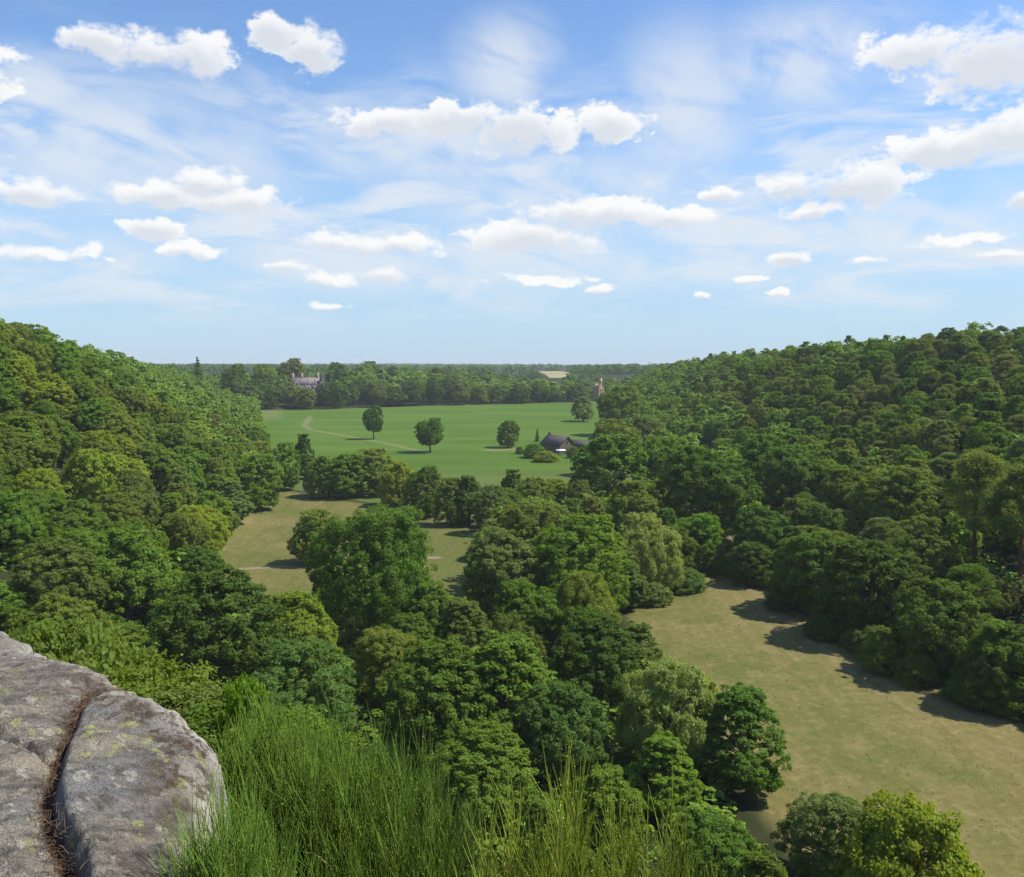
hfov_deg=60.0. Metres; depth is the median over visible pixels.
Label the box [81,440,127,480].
broadleaf tree
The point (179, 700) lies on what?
scrub bush
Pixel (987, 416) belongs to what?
broadleaf tree
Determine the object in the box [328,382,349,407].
broadleaf tree
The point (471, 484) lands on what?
broadleaf tree
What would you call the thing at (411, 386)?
broadleaf tree
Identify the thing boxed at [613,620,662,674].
broadleaf tree
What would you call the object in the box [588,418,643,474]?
broadleaf tree
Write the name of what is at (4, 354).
broadleaf tree
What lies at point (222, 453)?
broadleaf tree
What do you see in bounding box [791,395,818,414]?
broadleaf tree
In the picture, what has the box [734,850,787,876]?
broadleaf tree
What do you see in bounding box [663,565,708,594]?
bush
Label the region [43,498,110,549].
broadleaf tree
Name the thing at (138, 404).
broadleaf tree
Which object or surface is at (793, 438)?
broadleaf tree
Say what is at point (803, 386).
broadleaf tree
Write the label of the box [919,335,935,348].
pine tree
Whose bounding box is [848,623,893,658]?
bush
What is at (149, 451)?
broadleaf tree
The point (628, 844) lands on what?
broom bush
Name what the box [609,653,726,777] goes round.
willow tree
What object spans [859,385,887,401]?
pine tree
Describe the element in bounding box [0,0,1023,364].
sky
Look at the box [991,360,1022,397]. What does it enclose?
pine tree
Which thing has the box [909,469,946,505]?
pine tree
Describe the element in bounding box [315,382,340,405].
broadleaf tree
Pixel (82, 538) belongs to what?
broadleaf tree
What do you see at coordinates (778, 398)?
broadleaf tree
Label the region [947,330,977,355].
broadleaf tree
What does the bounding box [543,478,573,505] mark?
broadleaf tree
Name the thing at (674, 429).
broadleaf tree
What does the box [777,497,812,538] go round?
broadleaf tree
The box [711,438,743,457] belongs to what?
broadleaf tree
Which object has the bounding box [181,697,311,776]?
scrub bush
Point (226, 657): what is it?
broadleaf tree
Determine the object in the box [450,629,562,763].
broadleaf tree
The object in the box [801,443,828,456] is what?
broadleaf tree
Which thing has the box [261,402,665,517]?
field
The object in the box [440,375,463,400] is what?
broadleaf tree
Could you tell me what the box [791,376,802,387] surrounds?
pine tree
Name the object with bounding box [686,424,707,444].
broadleaf tree
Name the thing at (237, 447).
broadleaf tree
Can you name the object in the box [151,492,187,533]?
broadleaf tree
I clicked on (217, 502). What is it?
broadleaf tree
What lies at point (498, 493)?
broadleaf tree
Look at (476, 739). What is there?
broadleaf tree
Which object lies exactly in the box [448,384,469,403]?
broadleaf tree
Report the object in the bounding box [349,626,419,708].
broadleaf tree
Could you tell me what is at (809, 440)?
broadleaf tree
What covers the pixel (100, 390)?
broadleaf tree
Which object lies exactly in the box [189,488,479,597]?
meadow
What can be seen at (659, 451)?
broadleaf tree
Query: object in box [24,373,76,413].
broadleaf tree
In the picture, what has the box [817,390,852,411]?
broadleaf tree
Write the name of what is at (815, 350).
broadleaf tree
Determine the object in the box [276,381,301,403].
broadleaf tree
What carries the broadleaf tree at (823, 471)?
on the ground at (752, 816)
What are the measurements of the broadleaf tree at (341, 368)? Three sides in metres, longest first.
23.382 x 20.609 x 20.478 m
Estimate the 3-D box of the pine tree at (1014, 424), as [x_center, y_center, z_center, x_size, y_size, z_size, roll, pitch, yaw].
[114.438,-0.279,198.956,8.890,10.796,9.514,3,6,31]
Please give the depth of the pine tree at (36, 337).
249.84 m
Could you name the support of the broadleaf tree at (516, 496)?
on the ground at (752, 816)
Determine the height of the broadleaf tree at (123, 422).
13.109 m
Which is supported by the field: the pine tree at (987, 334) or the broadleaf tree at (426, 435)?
the broadleaf tree at (426, 435)
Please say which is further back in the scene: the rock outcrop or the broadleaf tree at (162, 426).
the broadleaf tree at (162, 426)
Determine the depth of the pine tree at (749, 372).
425.62 m
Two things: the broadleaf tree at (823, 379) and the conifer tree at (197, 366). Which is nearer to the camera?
the broadleaf tree at (823, 379)
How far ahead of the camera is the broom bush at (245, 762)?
4.32 m
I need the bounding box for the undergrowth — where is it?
[0,347,1023,876]
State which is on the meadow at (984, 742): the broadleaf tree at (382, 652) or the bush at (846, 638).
the bush at (846, 638)
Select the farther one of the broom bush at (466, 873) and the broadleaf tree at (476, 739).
the broadleaf tree at (476, 739)
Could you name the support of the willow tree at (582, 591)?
on the ground at (752, 816)
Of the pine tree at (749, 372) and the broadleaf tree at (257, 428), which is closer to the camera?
the broadleaf tree at (257, 428)
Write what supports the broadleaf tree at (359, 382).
on the ground at (752, 816)
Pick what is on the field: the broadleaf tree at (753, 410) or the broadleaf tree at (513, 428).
the broadleaf tree at (513, 428)
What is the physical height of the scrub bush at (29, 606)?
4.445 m
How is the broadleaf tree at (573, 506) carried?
on the ground at (752, 816)
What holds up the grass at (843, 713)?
on the ground at (752, 816)
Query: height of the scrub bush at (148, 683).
3.935 m
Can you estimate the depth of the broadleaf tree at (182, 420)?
280.74 m
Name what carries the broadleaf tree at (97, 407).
on the ground at (752, 816)
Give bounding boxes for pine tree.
[0,383,6,394]
[26,333,45,360]
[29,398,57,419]
[109,380,140,396]
[111,366,127,377]
[127,384,150,402]
[686,373,695,384]
[716,366,729,377]
[716,370,732,379]
[720,357,732,366]
[723,379,736,390]
[729,402,747,414]
[743,371,755,379]
[778,366,795,379]
[781,385,794,396]
[786,359,797,369]
[786,498,814,525]
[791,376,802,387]
[792,363,808,374]
[794,491,816,508]
[819,401,832,410]
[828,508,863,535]
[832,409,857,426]
[833,350,846,358]
[833,357,845,367]
[838,345,853,354]
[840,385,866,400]
[848,355,870,368]
[853,415,879,429]
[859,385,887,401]
[859,517,894,548]
[861,440,892,456]
[872,404,901,416]
[873,527,913,588]
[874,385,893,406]
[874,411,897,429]
[876,359,896,374]
[878,372,901,401]
[879,365,897,381]
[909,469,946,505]
[910,390,927,397]
[912,417,933,440]
[918,369,943,395]
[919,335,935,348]
[920,333,935,347]
[921,348,939,363]
[925,358,947,371]
[927,435,962,475]
[927,452,960,491]
[930,410,953,424]
[932,339,947,359]
[935,372,957,390]
[935,384,961,397]
[939,493,972,519]
[940,448,1019,563]
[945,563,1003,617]
[954,416,977,442]
[964,344,989,359]
[976,330,996,356]
[977,445,1001,458]
[978,462,1023,594]
[985,333,1007,356]
[988,353,1020,372]
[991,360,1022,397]
[992,325,1015,353]
[1001,365,1023,383]
[1001,372,1023,388]
[1002,413,1023,446]
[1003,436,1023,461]
[1006,328,1022,353]
[1008,335,1023,349]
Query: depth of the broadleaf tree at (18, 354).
222.06 m
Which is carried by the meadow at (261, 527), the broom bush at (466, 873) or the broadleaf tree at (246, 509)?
the broadleaf tree at (246, 509)
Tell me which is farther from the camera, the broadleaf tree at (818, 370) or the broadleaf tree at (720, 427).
the broadleaf tree at (818, 370)
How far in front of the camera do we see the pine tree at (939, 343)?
329.20 m
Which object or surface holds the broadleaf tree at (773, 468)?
on the ground at (752, 816)
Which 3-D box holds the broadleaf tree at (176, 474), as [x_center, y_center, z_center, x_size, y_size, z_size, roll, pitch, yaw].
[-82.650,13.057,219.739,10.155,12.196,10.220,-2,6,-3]
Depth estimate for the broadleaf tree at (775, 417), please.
316.17 m
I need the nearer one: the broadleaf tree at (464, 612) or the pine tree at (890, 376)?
the broadleaf tree at (464, 612)
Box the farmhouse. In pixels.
[539,431,576,453]
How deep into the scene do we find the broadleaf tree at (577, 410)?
562.69 m
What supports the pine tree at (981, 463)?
on the ground at (752, 816)
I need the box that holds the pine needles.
[26,683,128,876]
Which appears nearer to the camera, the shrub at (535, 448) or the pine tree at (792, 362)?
the shrub at (535, 448)
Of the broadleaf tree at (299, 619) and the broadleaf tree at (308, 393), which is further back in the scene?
the broadleaf tree at (308, 393)
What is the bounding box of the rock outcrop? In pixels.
[0,631,228,876]
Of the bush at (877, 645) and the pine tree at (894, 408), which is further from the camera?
the pine tree at (894, 408)
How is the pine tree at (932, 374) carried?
on the ground at (752, 816)
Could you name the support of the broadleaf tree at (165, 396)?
on the ground at (752, 816)
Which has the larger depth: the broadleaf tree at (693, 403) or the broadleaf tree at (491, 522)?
the broadleaf tree at (693, 403)
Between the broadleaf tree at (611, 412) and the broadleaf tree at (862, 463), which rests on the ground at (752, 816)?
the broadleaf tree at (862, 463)
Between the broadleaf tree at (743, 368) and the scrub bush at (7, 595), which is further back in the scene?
the broadleaf tree at (743, 368)
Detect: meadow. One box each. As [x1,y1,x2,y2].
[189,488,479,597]
[627,558,1023,876]
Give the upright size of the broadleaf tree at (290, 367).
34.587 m
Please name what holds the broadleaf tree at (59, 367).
on the ground at (752, 816)
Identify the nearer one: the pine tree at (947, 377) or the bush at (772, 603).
the bush at (772, 603)
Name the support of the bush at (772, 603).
on the meadow at (984, 742)
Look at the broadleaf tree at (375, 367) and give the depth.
867.18 m
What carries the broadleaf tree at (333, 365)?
on the ground at (752, 816)
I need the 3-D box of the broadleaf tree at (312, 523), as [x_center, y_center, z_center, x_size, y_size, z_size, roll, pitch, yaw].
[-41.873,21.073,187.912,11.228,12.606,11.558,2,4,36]
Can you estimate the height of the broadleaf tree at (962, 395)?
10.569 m
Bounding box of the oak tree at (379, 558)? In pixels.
[302,501,439,630]
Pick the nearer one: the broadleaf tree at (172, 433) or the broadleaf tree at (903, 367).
the broadleaf tree at (172, 433)
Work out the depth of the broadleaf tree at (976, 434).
195.53 m
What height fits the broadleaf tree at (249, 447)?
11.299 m
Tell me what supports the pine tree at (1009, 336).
on the ground at (752, 816)
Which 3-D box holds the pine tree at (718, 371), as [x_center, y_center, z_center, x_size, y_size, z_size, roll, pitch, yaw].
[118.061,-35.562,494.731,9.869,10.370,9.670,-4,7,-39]
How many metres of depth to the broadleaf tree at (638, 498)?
202.87 m
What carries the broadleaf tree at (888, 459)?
on the ground at (752, 816)
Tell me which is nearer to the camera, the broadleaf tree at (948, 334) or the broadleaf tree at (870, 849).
the broadleaf tree at (870, 849)
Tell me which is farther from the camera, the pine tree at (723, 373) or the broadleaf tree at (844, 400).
the pine tree at (723, 373)
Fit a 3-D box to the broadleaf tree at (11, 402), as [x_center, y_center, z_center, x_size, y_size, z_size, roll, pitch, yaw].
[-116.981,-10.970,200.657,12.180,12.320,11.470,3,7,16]
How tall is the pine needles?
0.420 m
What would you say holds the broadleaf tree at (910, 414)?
on the ground at (752, 816)
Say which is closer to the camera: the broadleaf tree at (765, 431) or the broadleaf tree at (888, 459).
the broadleaf tree at (888, 459)
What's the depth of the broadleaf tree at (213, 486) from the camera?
239.08 m
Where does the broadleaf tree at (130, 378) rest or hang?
on the ground at (752, 816)
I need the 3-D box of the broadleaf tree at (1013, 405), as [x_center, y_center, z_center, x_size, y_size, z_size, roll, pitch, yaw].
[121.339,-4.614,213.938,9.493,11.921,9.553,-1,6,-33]
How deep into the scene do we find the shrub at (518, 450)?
391.06 m
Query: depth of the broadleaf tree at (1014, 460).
167.95 m
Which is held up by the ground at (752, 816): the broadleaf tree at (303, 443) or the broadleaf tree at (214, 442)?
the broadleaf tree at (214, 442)
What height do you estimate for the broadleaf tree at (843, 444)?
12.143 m
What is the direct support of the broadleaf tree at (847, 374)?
on the ground at (752, 816)
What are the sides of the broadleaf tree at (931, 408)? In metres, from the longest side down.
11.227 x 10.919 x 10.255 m
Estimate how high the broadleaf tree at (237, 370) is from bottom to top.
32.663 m
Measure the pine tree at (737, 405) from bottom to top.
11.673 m
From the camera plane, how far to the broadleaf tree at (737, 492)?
203.05 m
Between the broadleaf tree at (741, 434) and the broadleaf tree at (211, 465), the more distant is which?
the broadleaf tree at (741, 434)
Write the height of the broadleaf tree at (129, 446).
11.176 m
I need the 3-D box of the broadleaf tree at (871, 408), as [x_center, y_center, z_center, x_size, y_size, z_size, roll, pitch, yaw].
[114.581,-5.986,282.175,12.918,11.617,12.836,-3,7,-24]
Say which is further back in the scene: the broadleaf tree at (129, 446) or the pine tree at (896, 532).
the broadleaf tree at (129, 446)
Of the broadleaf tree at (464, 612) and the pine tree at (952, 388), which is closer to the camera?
the broadleaf tree at (464, 612)
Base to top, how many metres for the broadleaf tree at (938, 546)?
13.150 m
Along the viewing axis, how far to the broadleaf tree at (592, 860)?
62.71 m
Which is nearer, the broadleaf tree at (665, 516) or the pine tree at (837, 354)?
the broadleaf tree at (665, 516)
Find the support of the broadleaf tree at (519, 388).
on the ground at (752, 816)
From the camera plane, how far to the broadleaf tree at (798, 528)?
168.53 m
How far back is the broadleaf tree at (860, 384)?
316.30 m
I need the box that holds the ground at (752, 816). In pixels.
[0,356,1023,876]
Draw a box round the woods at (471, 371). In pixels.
[153,363,667,397]
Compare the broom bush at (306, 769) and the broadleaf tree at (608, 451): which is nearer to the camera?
the broom bush at (306, 769)
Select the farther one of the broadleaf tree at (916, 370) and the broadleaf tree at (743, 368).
the broadleaf tree at (743, 368)
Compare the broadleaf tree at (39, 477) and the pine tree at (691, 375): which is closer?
the broadleaf tree at (39, 477)
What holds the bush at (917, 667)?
on the meadow at (984, 742)
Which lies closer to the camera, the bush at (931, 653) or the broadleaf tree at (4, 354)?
the bush at (931, 653)
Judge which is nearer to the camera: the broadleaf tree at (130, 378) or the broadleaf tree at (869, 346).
the broadleaf tree at (130, 378)
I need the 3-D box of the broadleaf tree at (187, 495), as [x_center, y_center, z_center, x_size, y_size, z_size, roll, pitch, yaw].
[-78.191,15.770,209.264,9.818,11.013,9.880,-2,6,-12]
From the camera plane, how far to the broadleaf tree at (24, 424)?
176.25 m
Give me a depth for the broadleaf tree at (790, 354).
425.36 m
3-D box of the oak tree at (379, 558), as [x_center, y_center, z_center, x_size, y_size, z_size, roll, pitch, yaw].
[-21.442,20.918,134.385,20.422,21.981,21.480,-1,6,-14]
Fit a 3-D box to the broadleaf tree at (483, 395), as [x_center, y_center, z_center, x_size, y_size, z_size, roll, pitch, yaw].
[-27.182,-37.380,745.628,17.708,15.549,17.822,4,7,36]
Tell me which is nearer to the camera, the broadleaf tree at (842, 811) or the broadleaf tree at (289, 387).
the broadleaf tree at (842, 811)
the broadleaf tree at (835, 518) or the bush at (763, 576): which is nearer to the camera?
the bush at (763, 576)
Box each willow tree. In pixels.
[540,570,622,648]
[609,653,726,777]
[610,512,685,590]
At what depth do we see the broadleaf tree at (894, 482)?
178.38 m
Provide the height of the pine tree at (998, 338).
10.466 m
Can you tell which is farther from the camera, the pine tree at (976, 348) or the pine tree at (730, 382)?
the pine tree at (730, 382)
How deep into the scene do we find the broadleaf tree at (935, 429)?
218.75 m
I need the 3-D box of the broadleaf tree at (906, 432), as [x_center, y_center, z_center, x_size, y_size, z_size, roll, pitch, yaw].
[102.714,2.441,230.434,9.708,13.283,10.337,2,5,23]
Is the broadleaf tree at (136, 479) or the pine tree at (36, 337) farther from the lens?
the pine tree at (36, 337)
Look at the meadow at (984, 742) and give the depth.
103.94 m
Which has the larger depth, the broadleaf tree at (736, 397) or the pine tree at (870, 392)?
the broadleaf tree at (736, 397)
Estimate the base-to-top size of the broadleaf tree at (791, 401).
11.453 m
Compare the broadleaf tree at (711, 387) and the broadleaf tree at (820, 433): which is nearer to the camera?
the broadleaf tree at (820, 433)
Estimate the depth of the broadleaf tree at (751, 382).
393.86 m
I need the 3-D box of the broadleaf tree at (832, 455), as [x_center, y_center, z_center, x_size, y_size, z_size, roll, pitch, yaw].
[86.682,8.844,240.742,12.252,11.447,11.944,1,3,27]
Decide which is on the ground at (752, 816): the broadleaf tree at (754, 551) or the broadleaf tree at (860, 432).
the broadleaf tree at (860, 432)
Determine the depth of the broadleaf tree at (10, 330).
244.36 m
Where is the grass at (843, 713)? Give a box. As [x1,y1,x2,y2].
[233,491,1023,876]
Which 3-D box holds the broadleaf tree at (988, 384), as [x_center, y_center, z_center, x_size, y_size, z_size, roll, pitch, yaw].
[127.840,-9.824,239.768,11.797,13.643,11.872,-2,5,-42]
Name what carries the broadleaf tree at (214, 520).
on the meadow at (261, 527)
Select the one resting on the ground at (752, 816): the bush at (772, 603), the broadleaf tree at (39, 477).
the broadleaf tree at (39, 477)
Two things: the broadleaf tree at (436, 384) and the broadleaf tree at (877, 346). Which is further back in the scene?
the broadleaf tree at (436, 384)
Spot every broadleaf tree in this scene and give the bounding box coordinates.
[0,320,19,351]
[0,324,11,350]
[0,341,22,385]
[0,359,45,409]
[0,363,25,411]
[0,409,60,445]
[0,415,44,468]
[0,422,31,484]
[0,454,13,498]
[0,489,67,544]
[0,490,48,562]
[1,350,40,392]
[1,432,61,480]
[8,536,112,617]
[9,321,28,344]
[11,339,53,377]
[11,467,66,514]
[16,323,51,344]
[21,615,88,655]
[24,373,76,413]
[26,591,112,637]
[43,414,81,463]
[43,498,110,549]
[45,341,87,373]
[50,356,85,397]
[50,525,112,578]
[57,370,95,411]
[59,448,122,503]
[69,526,180,635]
[72,355,99,377]
[72,397,114,433]
[75,378,113,414]
[79,430,136,459]
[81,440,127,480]
[83,368,115,397]
[85,398,130,432]
[87,491,142,532]
[93,519,152,571]
[95,413,145,450]
[97,360,121,389]
[100,454,151,487]
[112,469,155,514]
[113,438,154,470]
[114,388,149,429]
[114,485,162,529]
[120,373,144,393]
[123,520,169,553]
[124,413,163,442]
[126,418,158,456]
[132,443,182,487]
[146,390,159,416]
[147,562,288,701]
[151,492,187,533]
[152,571,193,614]
[153,391,178,418]
[153,402,175,423]
[153,423,193,450]
[157,425,189,463]
[159,410,189,427]
[159,466,197,500]
[163,482,198,512]
[163,511,212,568]
[171,445,209,478]
[171,544,225,592]
[177,457,208,497]
[177,504,231,552]
[184,427,206,444]
[188,440,210,472]
[190,420,212,437]
[191,490,241,545]
[194,447,233,480]
[202,457,232,481]
[205,414,225,432]
[205,467,243,505]
[207,439,233,460]
[211,480,255,519]
[219,364,248,388]
[220,426,245,444]
[225,376,244,393]
[228,442,248,465]
[233,452,283,508]
[237,442,258,456]
[240,385,267,407]
[245,379,268,396]
[245,426,270,453]
[245,430,270,451]
[246,636,368,753]
[248,591,343,685]
[251,363,279,384]
[251,440,272,453]
[257,384,282,407]
[266,442,300,489]
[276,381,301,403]
[277,358,306,381]
[286,509,340,561]
[290,388,316,407]
[292,433,314,477]
[301,454,340,497]
[312,453,367,496]
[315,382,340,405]
[327,362,346,381]
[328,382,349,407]
[333,364,349,381]
[341,383,359,403]
[345,447,397,494]
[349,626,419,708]
[350,376,369,399]
[355,361,380,375]
[359,381,387,402]
[362,405,383,438]
[368,387,389,405]
[369,611,439,680]
[373,634,497,769]
[376,460,419,505]
[383,386,408,403]
[385,367,406,376]
[396,579,464,639]
[397,379,424,402]
[402,465,444,516]
[413,417,444,451]
[422,722,540,834]
[425,377,445,403]
[428,368,445,378]
[432,477,467,525]
[433,597,492,650]
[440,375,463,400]
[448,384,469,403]
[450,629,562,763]
[454,475,484,524]
[461,526,551,615]
[469,484,511,526]
[470,385,490,403]
[475,518,501,541]
[486,386,509,401]
[486,612,546,698]
[489,578,565,651]
[492,497,573,577]
[496,420,520,447]
[500,468,529,499]
[503,487,522,506]
[509,383,531,402]
[512,792,577,876]
[513,476,554,510]
[515,678,614,789]
[527,512,632,613]
[530,382,550,400]
[537,847,603,876]
[543,386,562,400]
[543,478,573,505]
[550,610,645,711]
[560,605,620,672]
[562,498,587,538]
[563,762,649,865]
[564,383,590,400]
[566,479,592,503]
[568,433,649,506]
[570,396,594,420]
[578,495,604,521]
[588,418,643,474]
[595,385,645,428]
[602,549,650,606]
[605,480,664,532]
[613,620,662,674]
[623,730,706,820]
[630,416,664,446]
[640,435,700,491]
[643,435,664,450]
[654,444,764,543]
[656,525,699,569]
[657,508,677,527]
[659,399,680,416]
[662,806,762,876]
[666,425,682,444]
[672,512,725,569]
[678,409,693,427]
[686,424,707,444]
[687,399,702,416]
[688,682,792,793]
[691,383,705,397]
[700,420,718,446]
[701,370,722,390]
[703,383,725,403]
[707,422,730,448]
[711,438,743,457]
[714,429,741,455]
[717,391,746,412]
[725,541,772,585]
[728,381,749,403]
[729,503,793,563]
[731,433,823,513]
[734,363,758,381]
[734,425,756,446]
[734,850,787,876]
[736,415,757,444]
[745,375,768,396]
[746,399,770,427]
[747,386,765,403]
[750,428,776,438]
[753,363,767,378]
[754,407,775,431]
[761,368,777,390]
[762,377,792,394]
[762,412,785,432]
[766,358,790,376]
[766,391,788,409]
[766,529,860,611]
[769,790,867,876]
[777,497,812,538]
[777,525,825,572]
[779,349,797,368]
[781,428,807,461]
[782,394,801,413]
[783,408,805,428]
[791,348,807,369]
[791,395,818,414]
[793,379,812,406]
[794,502,849,536]
[795,416,824,439]
[795,528,861,580]
[796,406,824,432]
[797,435,826,449]
[800,354,819,365]
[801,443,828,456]
[803,364,834,391]
[804,346,830,365]
[806,459,847,501]
[809,375,838,396]
[809,425,840,440]
[810,450,850,465]
[812,384,834,399]
[813,535,934,632]
[816,468,876,523]
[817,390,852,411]
[820,425,851,449]
[821,406,846,436]
[827,393,858,424]
[829,438,860,462]
[832,362,856,385]
[833,786,985,876]
[834,449,859,468]
[838,363,862,392]
[841,352,867,367]
[843,457,884,501]
[843,464,940,534]
[844,422,879,456]
[851,402,884,428]
[852,370,878,396]
[853,377,878,402]
[861,339,883,354]
[862,350,895,382]
[864,431,898,457]
[868,343,890,367]
[875,514,953,563]
[876,420,905,454]
[877,448,907,476]
[886,577,995,669]
[888,341,912,364]
[888,423,926,453]
[888,525,961,600]
[889,378,921,406]
[893,444,938,477]
[896,351,927,378]
[897,405,924,439]
[899,339,932,363]
[899,393,927,421]
[899,458,933,506]
[905,361,934,395]
[909,419,963,467]
[922,399,956,424]
[925,387,957,415]
[930,360,959,386]
[935,327,958,357]
[940,334,974,363]
[945,364,977,391]
[946,403,978,447]
[946,619,1023,713]
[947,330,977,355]
[954,384,982,406]
[957,352,989,379]
[961,377,1006,409]
[963,367,995,383]
[963,411,1011,449]
[963,421,1014,460]
[972,392,1005,412]
[972,456,1023,484]
[974,398,1012,417]
[997,395,1023,442]
[1005,374,1023,412]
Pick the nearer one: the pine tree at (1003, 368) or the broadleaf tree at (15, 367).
the broadleaf tree at (15, 367)
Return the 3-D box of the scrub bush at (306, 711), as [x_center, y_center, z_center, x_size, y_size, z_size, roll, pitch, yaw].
[-1.929,3.047,6.902,1.950,1.839,2.006,4,6,38]
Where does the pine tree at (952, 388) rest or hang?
on the ground at (752, 816)
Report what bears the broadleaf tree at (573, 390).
on the ground at (752, 816)
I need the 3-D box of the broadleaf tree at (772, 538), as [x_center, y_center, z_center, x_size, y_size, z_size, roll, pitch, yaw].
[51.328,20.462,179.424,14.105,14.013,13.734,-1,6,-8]
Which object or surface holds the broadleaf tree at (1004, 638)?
on the ground at (752, 816)
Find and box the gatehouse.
[592,378,604,400]
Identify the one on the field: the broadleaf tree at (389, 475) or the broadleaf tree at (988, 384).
the broadleaf tree at (389, 475)
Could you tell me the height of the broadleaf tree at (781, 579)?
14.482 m
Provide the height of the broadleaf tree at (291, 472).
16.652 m
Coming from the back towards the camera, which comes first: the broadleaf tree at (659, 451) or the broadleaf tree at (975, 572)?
the broadleaf tree at (659, 451)
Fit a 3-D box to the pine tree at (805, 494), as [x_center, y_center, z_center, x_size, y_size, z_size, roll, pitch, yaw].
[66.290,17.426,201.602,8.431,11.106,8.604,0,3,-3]
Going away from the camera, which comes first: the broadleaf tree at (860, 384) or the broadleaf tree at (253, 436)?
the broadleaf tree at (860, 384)
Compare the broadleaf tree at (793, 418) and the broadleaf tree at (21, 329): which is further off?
the broadleaf tree at (793, 418)
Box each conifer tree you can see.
[193,356,204,388]
[534,428,540,441]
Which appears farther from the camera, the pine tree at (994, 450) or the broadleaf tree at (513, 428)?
the broadleaf tree at (513, 428)
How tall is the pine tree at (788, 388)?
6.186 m
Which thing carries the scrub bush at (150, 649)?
on the ground at (752, 816)
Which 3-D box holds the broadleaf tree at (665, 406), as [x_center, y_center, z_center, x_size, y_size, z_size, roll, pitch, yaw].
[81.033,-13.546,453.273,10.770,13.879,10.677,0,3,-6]
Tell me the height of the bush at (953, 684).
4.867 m
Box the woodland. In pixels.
[0,317,1023,875]
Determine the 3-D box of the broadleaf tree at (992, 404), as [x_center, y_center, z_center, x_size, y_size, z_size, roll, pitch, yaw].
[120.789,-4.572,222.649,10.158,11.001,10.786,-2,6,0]
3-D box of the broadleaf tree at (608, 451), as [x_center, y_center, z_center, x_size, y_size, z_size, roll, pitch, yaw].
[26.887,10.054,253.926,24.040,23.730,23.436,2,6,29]
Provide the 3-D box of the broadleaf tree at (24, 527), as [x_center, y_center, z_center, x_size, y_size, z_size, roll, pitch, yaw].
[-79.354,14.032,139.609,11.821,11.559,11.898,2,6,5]
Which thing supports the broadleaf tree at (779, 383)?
on the ground at (752, 816)
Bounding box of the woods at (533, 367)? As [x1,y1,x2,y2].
[154,363,670,370]
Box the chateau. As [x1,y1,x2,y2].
[290,372,324,399]
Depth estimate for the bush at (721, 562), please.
177.14 m
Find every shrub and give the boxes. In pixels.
[515,447,523,453]
[523,443,544,457]
[533,451,559,461]
[567,446,580,457]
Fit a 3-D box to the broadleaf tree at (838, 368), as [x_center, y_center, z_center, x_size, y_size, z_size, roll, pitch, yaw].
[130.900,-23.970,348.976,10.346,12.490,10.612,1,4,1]
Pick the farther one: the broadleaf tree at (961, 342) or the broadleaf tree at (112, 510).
the broadleaf tree at (961, 342)
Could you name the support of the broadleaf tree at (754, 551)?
on the meadow at (984, 742)
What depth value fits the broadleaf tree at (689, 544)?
175.95 m
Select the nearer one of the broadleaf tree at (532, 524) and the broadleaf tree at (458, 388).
the broadleaf tree at (532, 524)
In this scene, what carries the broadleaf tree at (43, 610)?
on the ground at (752, 816)
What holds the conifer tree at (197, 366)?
on the ground at (752, 816)
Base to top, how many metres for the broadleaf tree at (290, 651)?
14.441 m
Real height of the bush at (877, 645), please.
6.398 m
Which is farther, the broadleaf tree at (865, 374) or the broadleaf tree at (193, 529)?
the broadleaf tree at (865, 374)
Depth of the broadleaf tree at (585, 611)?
118.67 m
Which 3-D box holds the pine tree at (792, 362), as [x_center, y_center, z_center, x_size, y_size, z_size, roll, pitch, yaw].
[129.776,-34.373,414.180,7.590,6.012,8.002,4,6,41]
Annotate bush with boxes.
[0,579,27,614]
[0,590,65,629]
[3,602,123,669]
[38,622,161,690]
[105,648,226,712]
[108,619,152,648]
[129,646,182,672]
[140,679,236,748]
[150,751,318,876]
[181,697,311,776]
[193,671,322,858]
[193,703,370,781]
[214,672,275,763]
[222,682,392,876]
[266,700,483,876]
[359,755,496,876]
[444,717,639,876]
[581,757,744,876]
[631,579,674,606]
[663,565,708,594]
[701,548,729,575]
[722,541,734,554]
[755,561,773,579]
[755,570,774,588]
[763,589,796,611]
[802,612,840,642]
[838,627,863,650]
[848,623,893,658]
[857,631,904,676]
[885,638,911,664]
[891,651,941,689]
[922,649,941,672]
[941,667,1002,709]
[942,552,988,585]
[958,671,990,707]
[972,574,1021,615]
[983,688,1023,720]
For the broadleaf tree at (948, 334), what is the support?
on the ground at (752, 816)
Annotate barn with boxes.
[571,439,590,448]
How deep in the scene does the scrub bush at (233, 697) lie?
6.39 m
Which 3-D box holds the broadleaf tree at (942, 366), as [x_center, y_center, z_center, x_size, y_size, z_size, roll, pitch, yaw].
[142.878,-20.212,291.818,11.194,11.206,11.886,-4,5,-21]
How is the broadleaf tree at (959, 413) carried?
on the ground at (752, 816)
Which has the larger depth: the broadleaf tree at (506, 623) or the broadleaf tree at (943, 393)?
the broadleaf tree at (943, 393)
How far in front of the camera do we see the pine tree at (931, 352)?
318.88 m

